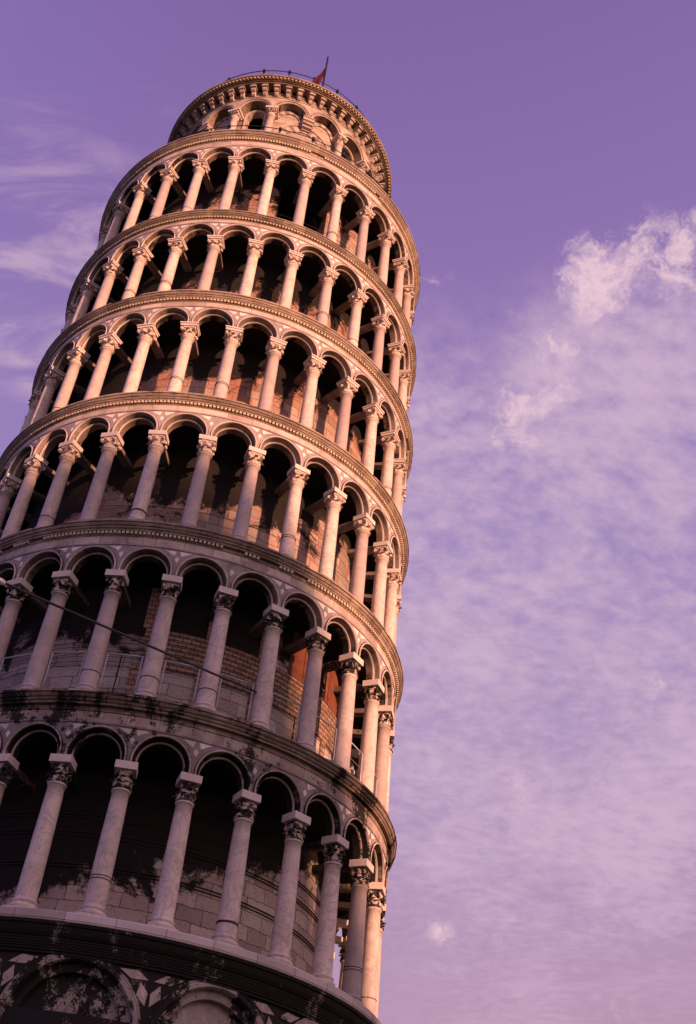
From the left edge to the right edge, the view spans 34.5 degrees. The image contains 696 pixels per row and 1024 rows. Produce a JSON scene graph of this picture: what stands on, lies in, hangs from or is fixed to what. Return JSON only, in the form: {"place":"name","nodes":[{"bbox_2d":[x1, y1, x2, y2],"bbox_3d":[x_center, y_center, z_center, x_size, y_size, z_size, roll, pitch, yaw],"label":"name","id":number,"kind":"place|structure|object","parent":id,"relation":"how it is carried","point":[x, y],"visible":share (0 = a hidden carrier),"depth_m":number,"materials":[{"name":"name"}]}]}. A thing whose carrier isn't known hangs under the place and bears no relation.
{"place":"outdoors","nodes":[
{"label":"outdoors","id":0,"kind":"place"},
{"bbox_2d":[0,0,695,1023],"label":"sky","id":1,"kind":"structure","parent":0,"point":[541,154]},
{"label":"ground","id":2,"kind":"structure","parent":0,"visible":0},
{"bbox_2d":[0,74,419,1023],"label":"leaning tower","id":3,"kind":"structure","parent":2,"relation":"on","point":[206,458],"depth_m":32.70,"materials":[{"name":"stone"}]},
{"bbox_2d":[0,653,31,687],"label":"railing panel","id":4,"kind":"object","parent":3,"relation":"on","point":[13,657],"visible":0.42,"depth_m":29.88,"materials":[{"name":"metal"}]},
{"bbox_2d":[41,651,86,687],"bbox_3d":[-7.397,4.237,29.095,1.020,1.461,0.100,-2,-41,10],"label":"railing panel","id":5,"kind":"object","parent":3,"relation":"on","point":[85,652],"visible":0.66,"depth_m":29.29,"materials":[{"name":"metal"}]},
{"bbox_2d":[98,652,143,693],"bbox_3d":[-5.889,4.292,28.955,1.020,1.461,0.100,6,-40,1],"label":"railing panel","id":6,"kind":"object","parent":3,"relation":"on","point":[108,653],"visible":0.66,"depth_m":29.14,"materials":[{"name":"metal"}]},
{"bbox_2d":[0,578,256,692],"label":"stay cable","id":7,"kind":"object","parent":3,"relation":"attached to","point":[3,581],"visible":1,"depth_m":26.20,"materials":[{"name":"metal"}]},
{"bbox_2d":[112,642,147,691],"bbox_3d":[-5.889,4.467,29.920,0.688,2.433,0.308,6,-40,1],"label":"floodlight","id":8,"kind":"object","parent":3,"relation":"attached to","point":[142,648],"visible":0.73,"depth_m":30.51,"materials":[{"name":"black metal"}]},
{"bbox_2d":[157,660,200,704],"bbox_3d":[-4.399,4.549,29.058,1.020,1.461,0.100,14,-40,-8],"label":"railing panel","id":9,"kind":"object","parent":3,"relation":"on","point":[179,679],"visible":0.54,"depth_m":29.22,"materials":[{"name":"metal"}]},
{"bbox_2d":[215,673,254,721],"bbox_3d":[-2.992,4.998,29.399,1.020,1.461,0.100,22,-42,-18],"label":"railing panel","id":10,"kind":"object","parent":3,"relation":"on","point":[250,699],"visible":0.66,"depth_m":29.58,"materials":[{"name":"metal"}]},
{"bbox_2d":[167,124,390,197],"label":"ring railing","id":11,"kind":"object","parent":3,"relation":"on","point":[229,126],"visible":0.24,"depth_m":46.76,"materials":[{"name":"black metal"}]},
{"bbox_2d":[268,692,300,741],"bbox_3d":[-1.730,5.619,29.964,1.020,1.461,0.100,31,-46,-26],"label":"railing panel","id":12,"kind":"object","parent":3,"relation":"on","point":[297,720],"visible":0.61,"depth_m":30.23,"materials":[{"name":"metal"}]},
{"bbox_2d":[224,69,371,125],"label":"ring railing","id":13,"kind":"object","parent":3,"relation":"on","point":[290,72],"visible":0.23,"depth_m":53.06,"materials":[{"name":"black metal"}]},
{"bbox_2d":[312,57,328,86],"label":"flag","id":14,"kind":"object","parent":13,"relation":"hanging from","point":[317,79],"visible":0.81,"depth_m":53.10,"materials":[{"name":"red fabric"}]},
{"bbox_2d":[315,715,337,760],"bbox_3d":[-0.669,6.385,30.727,0.100,1.461,1.020,-24,-49,31],"label":"railing panel","id":15,"kind":"object","parent":3,"relation":"on","point":[336,729],"visible":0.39,"depth_m":31.11,"materials":[{"name":"metal"}]},
{"bbox_2d":[351,743,362,780],"bbox_3d":[0.147,7.261,31.656,0.100,1.461,1.020,-15,-44,23],"label":"railing panel","id":16,"kind":"object","parent":3,"relation":"on","point":[361,753],"visible":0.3,"depth_m":32.12,"materials":[{"name":"metal"}]},
{"bbox_2d":[373,774,377,795],"bbox_3d":[0.681,8.211,32.710,0.100,1.461,1.020,-6,-42,14],"label":"railing panel","id":17,"kind":"object","parent":3,"relation":"on","point":[375,791],"visible":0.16,"depth_m":33.31,"materials":[{"name":"metal"}]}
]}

